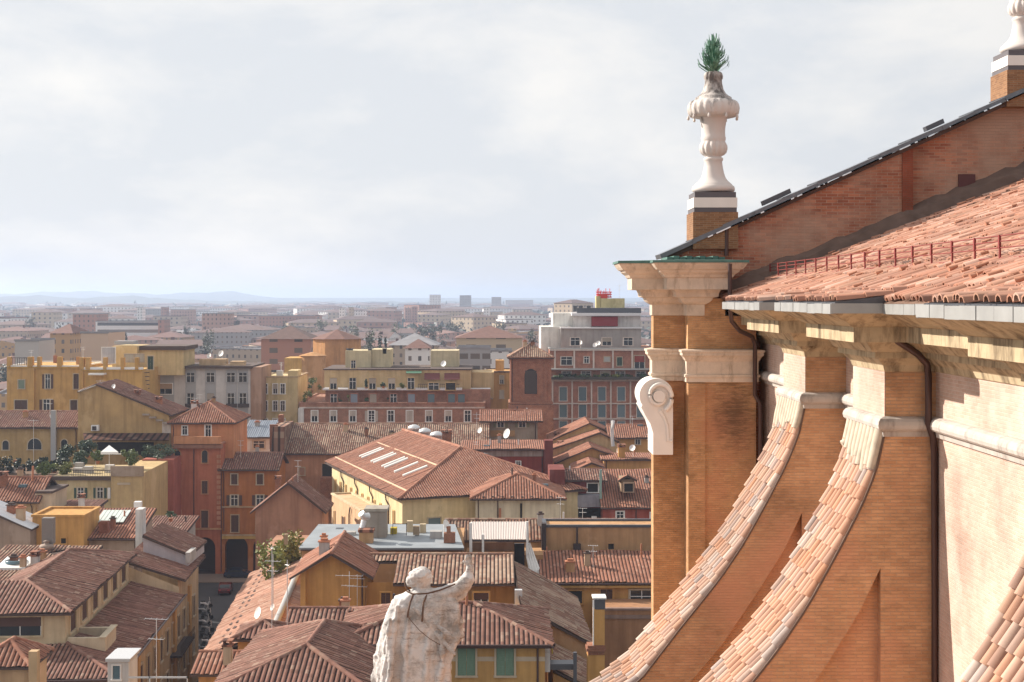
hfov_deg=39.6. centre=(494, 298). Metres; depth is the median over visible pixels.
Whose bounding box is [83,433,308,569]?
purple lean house
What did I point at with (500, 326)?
city tree
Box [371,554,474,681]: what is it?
statue
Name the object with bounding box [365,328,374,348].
city tree
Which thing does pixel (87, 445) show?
terrace plant
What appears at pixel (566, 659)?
brown roof house
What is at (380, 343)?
city tree
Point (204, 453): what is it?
window
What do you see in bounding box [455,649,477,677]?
window
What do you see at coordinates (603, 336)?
office tower
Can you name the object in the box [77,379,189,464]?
gabled ochre house
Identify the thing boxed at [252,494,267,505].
window
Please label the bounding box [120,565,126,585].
window
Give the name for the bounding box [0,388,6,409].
town house
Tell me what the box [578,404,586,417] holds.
window
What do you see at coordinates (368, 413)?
window
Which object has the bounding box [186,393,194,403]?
window
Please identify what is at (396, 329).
city tree
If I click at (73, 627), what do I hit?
window
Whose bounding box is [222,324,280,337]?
town house
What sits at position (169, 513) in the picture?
balcony plant
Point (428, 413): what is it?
window
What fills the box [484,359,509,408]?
ochre back block
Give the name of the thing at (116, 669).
window
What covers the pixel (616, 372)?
window
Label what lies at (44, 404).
window
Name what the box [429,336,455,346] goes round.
town house
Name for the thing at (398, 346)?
grey barn
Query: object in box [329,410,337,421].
window
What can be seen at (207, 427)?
window
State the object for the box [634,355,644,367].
window
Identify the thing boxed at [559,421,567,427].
window
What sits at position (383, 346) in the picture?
town house
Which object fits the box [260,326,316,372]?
red brick flats
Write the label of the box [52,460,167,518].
roof garden house
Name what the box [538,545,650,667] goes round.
terrace house
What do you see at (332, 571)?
yellow house
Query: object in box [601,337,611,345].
window
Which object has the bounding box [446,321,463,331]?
city tree
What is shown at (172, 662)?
window
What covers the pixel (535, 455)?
dark red house
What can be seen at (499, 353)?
blue roof block
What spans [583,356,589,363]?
window
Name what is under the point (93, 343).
blank block
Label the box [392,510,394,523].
window
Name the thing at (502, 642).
green shutter house
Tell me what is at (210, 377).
window
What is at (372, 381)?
window
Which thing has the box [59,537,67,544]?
window
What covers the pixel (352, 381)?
window
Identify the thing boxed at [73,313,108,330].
factory tower
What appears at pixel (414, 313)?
slab block
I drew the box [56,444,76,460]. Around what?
terrace plant
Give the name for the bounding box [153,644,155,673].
window
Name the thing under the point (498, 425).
window
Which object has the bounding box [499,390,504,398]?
window
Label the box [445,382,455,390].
window
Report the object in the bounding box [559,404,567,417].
window
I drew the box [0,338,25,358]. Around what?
town house
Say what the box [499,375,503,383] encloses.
window
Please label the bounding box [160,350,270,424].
white block
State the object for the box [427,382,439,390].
window
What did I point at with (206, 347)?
city tree
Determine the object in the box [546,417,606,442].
stepped house
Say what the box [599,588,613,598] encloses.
window
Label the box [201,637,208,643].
scooter
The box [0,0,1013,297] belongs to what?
sky
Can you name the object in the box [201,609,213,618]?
scooter
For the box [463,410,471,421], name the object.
window
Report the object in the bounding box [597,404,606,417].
window
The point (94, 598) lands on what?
window
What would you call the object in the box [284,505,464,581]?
flat zinc house
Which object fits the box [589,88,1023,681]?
basilica
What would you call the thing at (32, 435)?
ochre house
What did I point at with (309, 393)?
terrace shrub
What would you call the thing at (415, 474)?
long hall
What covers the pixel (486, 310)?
slab block
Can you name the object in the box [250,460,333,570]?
house
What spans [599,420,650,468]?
ochre house
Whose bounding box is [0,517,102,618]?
tile roofed wing
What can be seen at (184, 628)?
window
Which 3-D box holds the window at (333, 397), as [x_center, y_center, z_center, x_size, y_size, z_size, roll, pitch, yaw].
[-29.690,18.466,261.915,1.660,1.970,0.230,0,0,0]
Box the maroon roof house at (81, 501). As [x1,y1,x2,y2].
[65,493,107,507]
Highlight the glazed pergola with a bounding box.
[467,521,542,603]
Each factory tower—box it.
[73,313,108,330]
[158,319,170,333]
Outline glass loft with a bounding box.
[457,345,490,369]
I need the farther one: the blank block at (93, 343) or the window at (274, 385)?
the blank block at (93, 343)
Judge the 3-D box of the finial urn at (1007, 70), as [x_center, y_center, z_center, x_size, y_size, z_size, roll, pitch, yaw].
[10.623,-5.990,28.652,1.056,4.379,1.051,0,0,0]
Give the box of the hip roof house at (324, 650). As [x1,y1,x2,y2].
[214,618,375,681]
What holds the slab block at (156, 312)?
on the ground
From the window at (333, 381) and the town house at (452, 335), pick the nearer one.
the window at (333, 381)
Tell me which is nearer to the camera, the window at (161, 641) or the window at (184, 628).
the window at (161, 641)
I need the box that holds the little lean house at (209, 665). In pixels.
[190,638,242,681]
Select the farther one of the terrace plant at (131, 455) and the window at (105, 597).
the terrace plant at (131, 455)
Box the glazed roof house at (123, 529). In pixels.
[87,501,156,604]
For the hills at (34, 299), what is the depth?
6388.16 m
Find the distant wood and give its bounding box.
[3,301,650,338]
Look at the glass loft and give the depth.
360.00 m
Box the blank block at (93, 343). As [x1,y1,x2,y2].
[80,330,125,364]
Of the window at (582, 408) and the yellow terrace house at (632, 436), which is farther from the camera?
the window at (582, 408)
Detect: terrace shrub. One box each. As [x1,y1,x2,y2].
[302,389,311,401]
[308,377,321,392]
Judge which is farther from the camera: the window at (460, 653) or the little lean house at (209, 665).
the little lean house at (209, 665)
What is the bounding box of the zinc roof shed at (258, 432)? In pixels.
[247,420,277,451]
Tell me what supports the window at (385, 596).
in the yellow house at (332, 571)
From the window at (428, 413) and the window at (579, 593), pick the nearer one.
the window at (579, 593)
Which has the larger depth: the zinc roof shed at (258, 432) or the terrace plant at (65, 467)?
the zinc roof shed at (258, 432)
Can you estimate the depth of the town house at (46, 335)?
920.55 m
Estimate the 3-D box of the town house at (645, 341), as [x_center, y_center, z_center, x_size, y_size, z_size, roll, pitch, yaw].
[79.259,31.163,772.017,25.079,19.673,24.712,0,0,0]
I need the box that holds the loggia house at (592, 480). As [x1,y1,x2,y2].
[548,464,607,517]
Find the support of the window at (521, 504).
in the cream wing at (516, 494)
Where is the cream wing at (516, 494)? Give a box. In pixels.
[469,468,566,517]
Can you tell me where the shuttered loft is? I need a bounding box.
[473,406,542,439]
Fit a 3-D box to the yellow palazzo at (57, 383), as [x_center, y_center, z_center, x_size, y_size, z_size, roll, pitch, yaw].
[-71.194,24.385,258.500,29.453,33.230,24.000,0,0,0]
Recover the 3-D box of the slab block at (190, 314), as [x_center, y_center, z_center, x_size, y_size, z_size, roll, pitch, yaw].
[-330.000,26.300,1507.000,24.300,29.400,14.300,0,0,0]
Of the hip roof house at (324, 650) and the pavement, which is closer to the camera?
the hip roof house at (324, 650)
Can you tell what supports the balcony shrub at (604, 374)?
on the office tower at (603, 336)
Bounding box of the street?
[197,583,243,681]
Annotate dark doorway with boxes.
[97,442,153,454]
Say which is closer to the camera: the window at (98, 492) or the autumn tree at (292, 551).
the autumn tree at (292, 551)
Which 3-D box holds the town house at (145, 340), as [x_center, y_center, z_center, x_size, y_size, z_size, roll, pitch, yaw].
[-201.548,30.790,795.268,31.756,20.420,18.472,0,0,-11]
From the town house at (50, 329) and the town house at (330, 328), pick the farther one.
the town house at (330, 328)
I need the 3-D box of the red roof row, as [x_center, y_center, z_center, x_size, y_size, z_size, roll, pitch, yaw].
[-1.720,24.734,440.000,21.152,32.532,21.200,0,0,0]
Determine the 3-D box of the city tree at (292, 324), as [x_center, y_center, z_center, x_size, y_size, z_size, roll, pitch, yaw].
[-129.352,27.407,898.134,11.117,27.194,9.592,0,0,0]
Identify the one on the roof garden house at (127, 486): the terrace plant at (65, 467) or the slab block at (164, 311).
the terrace plant at (65, 467)
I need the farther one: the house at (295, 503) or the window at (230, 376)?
the window at (230, 376)
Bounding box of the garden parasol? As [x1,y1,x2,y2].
[101,445,120,463]
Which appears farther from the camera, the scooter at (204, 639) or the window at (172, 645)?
the scooter at (204, 639)
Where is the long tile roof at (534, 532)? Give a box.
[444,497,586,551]
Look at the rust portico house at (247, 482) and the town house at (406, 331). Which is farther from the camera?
the town house at (406, 331)
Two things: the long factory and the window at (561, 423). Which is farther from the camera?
the long factory
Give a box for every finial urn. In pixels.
[687,34,739,248]
[990,0,1023,107]
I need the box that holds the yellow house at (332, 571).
[289,530,514,605]
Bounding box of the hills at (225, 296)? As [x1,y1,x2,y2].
[0,291,643,301]
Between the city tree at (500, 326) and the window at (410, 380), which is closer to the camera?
the window at (410, 380)
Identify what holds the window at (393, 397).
in the brick terrace block at (445, 386)
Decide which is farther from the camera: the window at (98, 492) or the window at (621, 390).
the window at (621, 390)
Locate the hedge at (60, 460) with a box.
[0,455,68,473]
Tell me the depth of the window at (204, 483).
210.98 m
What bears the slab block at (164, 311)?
on the ground
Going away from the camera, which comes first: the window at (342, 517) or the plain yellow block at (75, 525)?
the plain yellow block at (75, 525)
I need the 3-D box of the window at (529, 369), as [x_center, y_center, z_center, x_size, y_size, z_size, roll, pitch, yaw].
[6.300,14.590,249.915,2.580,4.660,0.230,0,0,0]
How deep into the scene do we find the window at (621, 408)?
290.00 m
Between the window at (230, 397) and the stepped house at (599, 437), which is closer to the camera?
the stepped house at (599, 437)
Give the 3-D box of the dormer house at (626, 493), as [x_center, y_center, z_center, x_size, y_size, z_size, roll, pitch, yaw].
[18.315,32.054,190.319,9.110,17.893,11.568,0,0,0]
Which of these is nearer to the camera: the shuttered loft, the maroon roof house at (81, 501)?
the maroon roof house at (81, 501)
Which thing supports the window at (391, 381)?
in the brick terrace block at (445, 386)
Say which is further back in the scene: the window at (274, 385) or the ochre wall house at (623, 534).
the window at (274, 385)
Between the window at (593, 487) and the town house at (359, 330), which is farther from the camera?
the town house at (359, 330)
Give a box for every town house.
[0,325,48,338]
[0,336,25,340]
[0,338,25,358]
[0,353,14,377]
[0,383,6,390]
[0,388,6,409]
[29,326,53,332]
[40,333,49,337]
[125,335,163,343]
[148,331,194,339]
[156,337,209,352]
[175,328,200,334]
[191,326,252,345]
[195,352,212,361]
[210,346,233,351]
[212,346,260,361]
[216,345,248,347]
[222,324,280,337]
[249,342,260,345]
[251,336,264,342]
[268,326,315,332]
[284,325,341,331]
[311,329,329,333]
[341,326,374,331]
[349,331,400,342]
[361,339,382,348]
[372,338,398,348]
[382,328,417,337]
[421,330,463,339]
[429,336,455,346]
[439,342,455,348]
[508,328,538,338]
[518,334,527,339]
[641,338,650,344]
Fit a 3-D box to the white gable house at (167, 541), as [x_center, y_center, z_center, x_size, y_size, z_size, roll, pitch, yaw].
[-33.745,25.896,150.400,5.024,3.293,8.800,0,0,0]
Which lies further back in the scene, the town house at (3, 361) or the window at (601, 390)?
the town house at (3, 361)
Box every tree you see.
[0,364,6,381]
[25,315,36,326]
[184,318,190,334]
[202,328,215,354]
[234,315,239,324]
[255,538,286,579]
[273,529,304,569]
[281,320,298,328]
[315,319,327,331]
[350,323,365,348]
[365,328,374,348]
[377,333,386,347]
[390,322,406,338]
[413,322,424,336]
[421,324,446,345]
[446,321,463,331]
[493,320,506,329]
[526,328,537,346]
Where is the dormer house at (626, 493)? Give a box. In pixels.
[598,468,650,517]
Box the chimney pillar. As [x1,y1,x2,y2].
[585,594,605,681]
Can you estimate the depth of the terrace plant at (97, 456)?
201.76 m
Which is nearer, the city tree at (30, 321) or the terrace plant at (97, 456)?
the terrace plant at (97, 456)
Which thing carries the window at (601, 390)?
in the office tower at (603, 336)
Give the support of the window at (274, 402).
in the pale yellow block at (285, 391)
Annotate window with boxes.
[0,616,43,637]
[1,440,9,450]
[13,399,27,409]
[17,379,25,388]
[26,438,42,449]
[39,399,53,409]
[42,373,52,388]
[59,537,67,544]
[60,439,67,448]
[69,610,77,634]
[70,399,77,409]
[72,373,78,389]
[74,487,86,498]
[80,600,88,623]
[91,591,98,612]
[93,487,106,498]
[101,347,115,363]
[101,582,108,603]
[110,664,121,680]
[111,573,117,593]
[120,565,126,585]
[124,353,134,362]
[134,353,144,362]
[141,661,143,681]
[146,652,150,681]
[147,356,153,369]
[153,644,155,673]
[160,383,172,394]
[160,635,163,664]
[165,627,169,655]
[165,669,168,681]
[171,621,174,647]
[171,662,173,681]
[174,449,181,463]
[177,613,180,639]
[177,658,180,680]
[181,425,187,434]
[182,606,186,631]
[182,652,186,672]
[185,372,195,382]
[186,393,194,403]
[187,602,189,624]
[187,648,189,664]
[192,593,195,617]
[192,630,195,656]
[200,449,208,463]
[200,510,208,528]
[201,480,208,493]
[204,424,211,435]
[205,372,215,382]
[206,393,214,401]
[225,372,235,382]
[226,393,234,403]
[226,494,241,505]
[230,473,238,484]
[230,514,239,532]
[237,372,247,382]
[238,393,246,403]
[252,440,265,448]
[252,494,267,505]
[255,473,263,484]
[272,383,277,393]
[272,400,277,410]
[280,383,285,393]
[280,400,285,410]
[298,467,305,475]
[310,410,318,421]
[321,463,331,476]
[329,377,337,389]
[329,393,337,403]
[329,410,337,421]
[333,510,335,523]
[334,479,336,492]
[339,481,341,491]
[341,515,344,523]
[348,377,356,389]
[349,393,357,403]
[349,410,356,421]
[350,360,356,368]
[365,410,377,421]
[368,377,376,389]
[369,393,377,403]
[380,591,391,603]
[387,377,395,389]
[387,410,394,421]
[389,393,397,403]
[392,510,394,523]
[405,410,413,421]
[406,377,415,389]
[407,393,415,403]
[425,410,432,421]
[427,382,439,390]
[427,393,435,403]
[427,517,441,523]
[444,410,451,421]
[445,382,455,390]
[447,393,455,403]
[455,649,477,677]
[457,393,465,403]
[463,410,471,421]
[472,591,489,601]
[493,423,507,427]
[494,649,516,677]
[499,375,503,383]
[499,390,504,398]
[515,423,528,427]
[520,503,522,517]
[523,368,537,394]
[559,386,567,400]
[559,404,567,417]
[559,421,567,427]
[560,356,572,365]
[561,371,571,376]
[566,589,583,604]
[570,337,580,345]
[578,386,586,400]
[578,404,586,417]
[581,371,590,375]
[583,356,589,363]
[586,482,598,492]
[597,386,605,400]
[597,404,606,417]
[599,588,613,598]
[600,371,610,376]
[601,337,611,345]
[603,356,610,361]
[607,543,614,549]
[615,371,624,376]
[615,511,624,517]
[616,357,622,365]
[617,386,625,400]
[617,404,625,417]
[623,337,633,345]
[623,482,633,492]
[628,589,650,598]
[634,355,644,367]
[634,437,641,444]
[635,371,645,376]
[636,404,643,417]
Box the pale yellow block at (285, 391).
[263,362,307,422]
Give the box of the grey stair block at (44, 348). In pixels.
[14,338,55,363]
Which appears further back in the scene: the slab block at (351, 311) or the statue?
the slab block at (351, 311)
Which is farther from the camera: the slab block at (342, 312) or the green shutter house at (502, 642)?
the slab block at (342, 312)
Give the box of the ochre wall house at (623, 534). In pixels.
[541,518,650,559]
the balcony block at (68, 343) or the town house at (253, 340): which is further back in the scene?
the town house at (253, 340)
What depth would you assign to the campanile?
249.92 m
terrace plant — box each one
[35,460,54,475]
[53,461,72,474]
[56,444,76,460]
[72,450,88,464]
[77,438,97,457]
[90,450,103,463]
[121,448,138,465]
[141,448,158,457]
[142,444,176,458]
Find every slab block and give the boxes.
[45,308,76,311]
[79,308,102,310]
[137,307,144,319]
[145,309,160,315]
[161,307,168,315]
[170,309,195,324]
[202,313,233,329]
[259,315,314,325]
[339,308,345,316]
[349,307,353,315]
[354,310,368,315]
[405,308,411,321]
[412,306,417,321]
[483,307,489,315]
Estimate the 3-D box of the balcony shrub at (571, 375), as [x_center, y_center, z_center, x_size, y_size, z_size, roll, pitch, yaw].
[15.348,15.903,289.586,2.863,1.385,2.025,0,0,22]
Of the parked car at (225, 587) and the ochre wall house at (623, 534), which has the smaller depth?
the ochre wall house at (623, 534)
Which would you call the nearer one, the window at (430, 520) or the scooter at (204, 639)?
the scooter at (204, 639)
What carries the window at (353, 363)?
in the brick terrace block at (445, 386)
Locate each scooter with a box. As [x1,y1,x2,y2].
[198,604,209,612]
[199,615,210,624]
[199,627,211,637]
[200,597,212,606]
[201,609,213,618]
[201,620,213,631]
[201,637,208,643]
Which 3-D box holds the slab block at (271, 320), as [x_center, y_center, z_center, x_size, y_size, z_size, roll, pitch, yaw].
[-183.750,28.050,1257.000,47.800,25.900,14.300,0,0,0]
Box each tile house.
[0,466,68,513]
[152,515,199,534]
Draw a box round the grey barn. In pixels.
[389,333,440,364]
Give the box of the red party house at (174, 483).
[142,453,180,514]
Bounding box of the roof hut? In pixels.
[0,636,54,681]
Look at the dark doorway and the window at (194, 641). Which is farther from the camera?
the dark doorway
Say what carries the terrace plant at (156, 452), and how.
on the red party house at (174, 483)
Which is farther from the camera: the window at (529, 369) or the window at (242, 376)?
the window at (242, 376)
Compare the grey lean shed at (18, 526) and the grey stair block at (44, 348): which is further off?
the grey stair block at (44, 348)
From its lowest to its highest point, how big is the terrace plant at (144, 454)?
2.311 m
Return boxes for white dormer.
[105,618,187,681]
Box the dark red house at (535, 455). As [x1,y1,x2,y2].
[461,434,552,474]
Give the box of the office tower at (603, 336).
[539,284,650,429]
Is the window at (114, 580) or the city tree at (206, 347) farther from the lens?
the city tree at (206, 347)
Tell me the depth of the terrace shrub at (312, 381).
266.95 m
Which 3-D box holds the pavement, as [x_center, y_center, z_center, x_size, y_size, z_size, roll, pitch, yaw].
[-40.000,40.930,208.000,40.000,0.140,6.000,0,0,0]
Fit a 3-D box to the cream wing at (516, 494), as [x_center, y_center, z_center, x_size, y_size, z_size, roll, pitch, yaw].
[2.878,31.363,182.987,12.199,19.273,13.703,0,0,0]
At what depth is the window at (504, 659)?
97.97 m
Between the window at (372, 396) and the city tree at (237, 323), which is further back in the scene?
the city tree at (237, 323)
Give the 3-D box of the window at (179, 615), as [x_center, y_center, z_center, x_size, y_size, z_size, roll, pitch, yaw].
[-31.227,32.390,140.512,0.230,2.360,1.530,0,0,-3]
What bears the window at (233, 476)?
in the rust portico house at (247, 482)
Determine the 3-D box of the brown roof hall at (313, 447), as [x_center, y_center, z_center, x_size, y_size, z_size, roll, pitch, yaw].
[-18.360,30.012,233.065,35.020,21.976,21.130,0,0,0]
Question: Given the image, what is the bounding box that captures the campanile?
[506,339,554,439]
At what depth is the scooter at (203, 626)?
174.92 m
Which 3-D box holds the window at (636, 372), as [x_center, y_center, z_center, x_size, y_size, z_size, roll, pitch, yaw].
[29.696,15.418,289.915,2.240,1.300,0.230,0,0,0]
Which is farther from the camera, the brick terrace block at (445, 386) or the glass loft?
the glass loft
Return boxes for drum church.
[284,329,362,396]
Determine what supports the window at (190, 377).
in the white block at (240, 385)
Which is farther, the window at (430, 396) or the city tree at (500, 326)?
the city tree at (500, 326)
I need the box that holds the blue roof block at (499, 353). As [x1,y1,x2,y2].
[491,348,512,367]
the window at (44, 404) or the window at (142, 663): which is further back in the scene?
the window at (44, 404)
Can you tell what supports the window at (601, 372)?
in the office tower at (603, 336)
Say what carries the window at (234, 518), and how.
in the rust portico house at (247, 482)
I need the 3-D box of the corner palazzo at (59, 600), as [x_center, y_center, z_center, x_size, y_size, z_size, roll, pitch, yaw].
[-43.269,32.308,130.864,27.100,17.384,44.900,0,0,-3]
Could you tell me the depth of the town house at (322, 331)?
989.53 m
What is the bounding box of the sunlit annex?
[331,492,375,523]
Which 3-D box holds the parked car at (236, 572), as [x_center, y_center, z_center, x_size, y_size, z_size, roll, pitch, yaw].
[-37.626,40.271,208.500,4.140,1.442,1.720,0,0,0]
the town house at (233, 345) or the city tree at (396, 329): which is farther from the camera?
the city tree at (396, 329)
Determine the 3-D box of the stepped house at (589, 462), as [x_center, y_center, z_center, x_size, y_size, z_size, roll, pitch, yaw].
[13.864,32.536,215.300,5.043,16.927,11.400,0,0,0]
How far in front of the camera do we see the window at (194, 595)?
149.53 m
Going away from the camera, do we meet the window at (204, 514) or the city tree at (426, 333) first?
the window at (204, 514)
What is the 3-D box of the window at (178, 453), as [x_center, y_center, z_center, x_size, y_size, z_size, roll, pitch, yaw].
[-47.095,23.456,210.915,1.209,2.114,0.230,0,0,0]
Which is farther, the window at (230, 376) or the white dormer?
the window at (230, 376)
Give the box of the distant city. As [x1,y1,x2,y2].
[0,300,650,338]
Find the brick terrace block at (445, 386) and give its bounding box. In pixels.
[298,348,493,422]
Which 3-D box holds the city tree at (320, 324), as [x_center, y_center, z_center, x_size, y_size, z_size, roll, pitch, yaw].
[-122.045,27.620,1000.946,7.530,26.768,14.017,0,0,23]
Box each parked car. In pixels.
[218,582,232,594]
[223,567,251,577]
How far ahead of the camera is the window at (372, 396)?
261.99 m
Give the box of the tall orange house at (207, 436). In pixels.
[167,394,250,573]
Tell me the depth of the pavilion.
420.00 m
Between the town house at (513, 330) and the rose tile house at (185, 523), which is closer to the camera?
the rose tile house at (185, 523)
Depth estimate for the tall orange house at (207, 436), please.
211.00 m
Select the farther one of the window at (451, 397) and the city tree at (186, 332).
the city tree at (186, 332)
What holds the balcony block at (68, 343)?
on the ground
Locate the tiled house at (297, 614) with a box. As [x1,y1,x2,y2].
[285,596,357,623]
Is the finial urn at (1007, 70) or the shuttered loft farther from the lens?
the shuttered loft
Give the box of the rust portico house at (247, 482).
[217,440,288,573]
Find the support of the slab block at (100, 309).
on the ground
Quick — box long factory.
[95,320,157,336]
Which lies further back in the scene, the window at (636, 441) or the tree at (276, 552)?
the window at (636, 441)
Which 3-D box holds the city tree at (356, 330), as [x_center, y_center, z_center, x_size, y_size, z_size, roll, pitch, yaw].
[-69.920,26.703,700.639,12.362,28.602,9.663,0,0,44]
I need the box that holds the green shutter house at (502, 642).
[343,593,555,681]
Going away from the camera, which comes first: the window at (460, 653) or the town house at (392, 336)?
the window at (460, 653)
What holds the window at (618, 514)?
in the dormer house at (626, 493)
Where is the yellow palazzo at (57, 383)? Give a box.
[6,341,197,409]
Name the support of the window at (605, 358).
in the office tower at (603, 336)
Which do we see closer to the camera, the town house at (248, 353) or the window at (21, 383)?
the window at (21, 383)
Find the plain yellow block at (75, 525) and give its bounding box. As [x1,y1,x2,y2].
[31,506,100,545]
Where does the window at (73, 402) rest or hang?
in the yellow palazzo at (57, 383)
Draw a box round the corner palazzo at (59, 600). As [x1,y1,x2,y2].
[0,542,205,681]
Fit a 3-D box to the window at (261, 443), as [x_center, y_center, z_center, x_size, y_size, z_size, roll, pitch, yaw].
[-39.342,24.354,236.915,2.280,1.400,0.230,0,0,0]
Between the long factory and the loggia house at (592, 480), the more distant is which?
the long factory
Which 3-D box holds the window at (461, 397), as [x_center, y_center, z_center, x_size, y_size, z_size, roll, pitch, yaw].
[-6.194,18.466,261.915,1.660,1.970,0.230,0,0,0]
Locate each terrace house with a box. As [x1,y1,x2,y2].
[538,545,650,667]
[605,416,650,452]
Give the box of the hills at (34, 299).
[0,295,644,304]
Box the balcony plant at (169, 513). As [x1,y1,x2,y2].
[165,511,176,521]
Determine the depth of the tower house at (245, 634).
104.71 m
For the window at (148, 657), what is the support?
in the corner palazzo at (59, 600)
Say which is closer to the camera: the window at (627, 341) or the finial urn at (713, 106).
the finial urn at (713, 106)
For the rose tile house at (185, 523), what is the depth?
178.55 m
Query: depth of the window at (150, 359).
249.93 m
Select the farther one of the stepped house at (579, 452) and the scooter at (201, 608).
the stepped house at (579, 452)
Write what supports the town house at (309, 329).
on the ground
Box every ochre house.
[0,410,77,466]
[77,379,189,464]
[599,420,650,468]
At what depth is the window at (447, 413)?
261.93 m
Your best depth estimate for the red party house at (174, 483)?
206.64 m
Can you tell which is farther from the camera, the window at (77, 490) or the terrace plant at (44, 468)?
the terrace plant at (44, 468)
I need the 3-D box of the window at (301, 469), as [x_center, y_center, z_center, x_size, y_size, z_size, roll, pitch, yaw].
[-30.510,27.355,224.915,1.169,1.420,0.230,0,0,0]
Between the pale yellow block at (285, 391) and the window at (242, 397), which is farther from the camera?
the pale yellow block at (285, 391)
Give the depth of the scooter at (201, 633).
171.52 m
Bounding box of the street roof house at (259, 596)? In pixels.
[204,557,301,649]
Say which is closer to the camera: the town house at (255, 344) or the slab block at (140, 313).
the town house at (255, 344)
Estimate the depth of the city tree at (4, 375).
493.27 m
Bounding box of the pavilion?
[404,339,432,364]
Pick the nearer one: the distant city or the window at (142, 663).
the window at (142, 663)
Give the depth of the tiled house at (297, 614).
109.25 m
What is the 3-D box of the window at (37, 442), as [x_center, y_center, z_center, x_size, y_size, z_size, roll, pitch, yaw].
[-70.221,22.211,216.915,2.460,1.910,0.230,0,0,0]
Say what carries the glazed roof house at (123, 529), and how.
on the ground
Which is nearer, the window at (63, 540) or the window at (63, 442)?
the window at (63, 540)
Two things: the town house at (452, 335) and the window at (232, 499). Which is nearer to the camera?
the window at (232, 499)
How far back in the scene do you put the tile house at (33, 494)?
166.74 m
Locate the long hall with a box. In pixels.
[325,424,587,523]
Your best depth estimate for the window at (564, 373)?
290.00 m
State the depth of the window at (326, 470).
224.97 m
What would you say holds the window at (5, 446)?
in the ochre house at (32, 435)
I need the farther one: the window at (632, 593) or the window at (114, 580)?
the window at (632, 593)
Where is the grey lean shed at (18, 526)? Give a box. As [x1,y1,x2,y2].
[0,500,38,549]
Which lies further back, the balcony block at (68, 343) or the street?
the balcony block at (68, 343)
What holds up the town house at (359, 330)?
on the ground
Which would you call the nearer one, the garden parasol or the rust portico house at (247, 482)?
the garden parasol
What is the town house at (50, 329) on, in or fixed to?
on the ground
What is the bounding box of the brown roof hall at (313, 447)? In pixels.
[268,414,489,523]
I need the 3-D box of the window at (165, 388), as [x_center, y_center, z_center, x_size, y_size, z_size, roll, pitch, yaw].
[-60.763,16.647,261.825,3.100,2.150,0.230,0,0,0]
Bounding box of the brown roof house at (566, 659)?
[514,561,592,681]
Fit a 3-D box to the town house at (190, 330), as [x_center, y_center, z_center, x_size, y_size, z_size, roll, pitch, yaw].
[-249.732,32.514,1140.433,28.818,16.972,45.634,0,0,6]
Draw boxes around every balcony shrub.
[565,373,576,376]
[576,374,590,377]
[593,373,608,376]
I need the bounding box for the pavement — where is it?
[198,574,246,582]
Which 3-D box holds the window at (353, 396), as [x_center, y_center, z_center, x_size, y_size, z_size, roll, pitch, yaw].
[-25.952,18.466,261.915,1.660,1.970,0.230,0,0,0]
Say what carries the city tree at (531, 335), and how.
on the ground
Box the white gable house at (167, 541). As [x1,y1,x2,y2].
[142,522,206,565]
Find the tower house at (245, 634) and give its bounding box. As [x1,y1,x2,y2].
[230,547,293,649]
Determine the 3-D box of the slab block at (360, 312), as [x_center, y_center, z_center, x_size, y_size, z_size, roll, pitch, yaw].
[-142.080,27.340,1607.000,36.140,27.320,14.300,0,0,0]
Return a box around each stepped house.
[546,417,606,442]
[553,429,619,463]
[553,441,614,467]
[569,456,604,467]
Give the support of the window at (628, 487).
in the dormer house at (626, 493)
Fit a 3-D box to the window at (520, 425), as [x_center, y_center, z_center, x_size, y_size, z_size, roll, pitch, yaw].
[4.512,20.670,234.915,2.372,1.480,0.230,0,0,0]
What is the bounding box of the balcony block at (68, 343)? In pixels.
[50,324,86,360]
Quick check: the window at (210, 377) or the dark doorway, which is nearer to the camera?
the dark doorway
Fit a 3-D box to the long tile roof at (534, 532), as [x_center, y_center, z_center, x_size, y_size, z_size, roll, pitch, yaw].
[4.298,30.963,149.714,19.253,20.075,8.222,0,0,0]
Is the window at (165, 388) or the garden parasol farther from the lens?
the window at (165, 388)
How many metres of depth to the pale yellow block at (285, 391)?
268.00 m
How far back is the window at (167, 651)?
133.94 m
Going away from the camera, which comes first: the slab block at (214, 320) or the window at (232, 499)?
the window at (232, 499)
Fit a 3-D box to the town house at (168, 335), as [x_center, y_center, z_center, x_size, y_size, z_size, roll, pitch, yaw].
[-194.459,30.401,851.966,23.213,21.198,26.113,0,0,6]
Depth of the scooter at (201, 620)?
178.29 m
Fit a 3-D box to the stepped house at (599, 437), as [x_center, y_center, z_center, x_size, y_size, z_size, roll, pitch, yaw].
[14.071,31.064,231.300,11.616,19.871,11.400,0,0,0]
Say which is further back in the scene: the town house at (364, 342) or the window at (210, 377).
the town house at (364, 342)
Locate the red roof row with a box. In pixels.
[455,326,523,351]
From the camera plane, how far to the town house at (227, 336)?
880.33 m
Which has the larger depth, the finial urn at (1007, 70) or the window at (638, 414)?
the window at (638, 414)

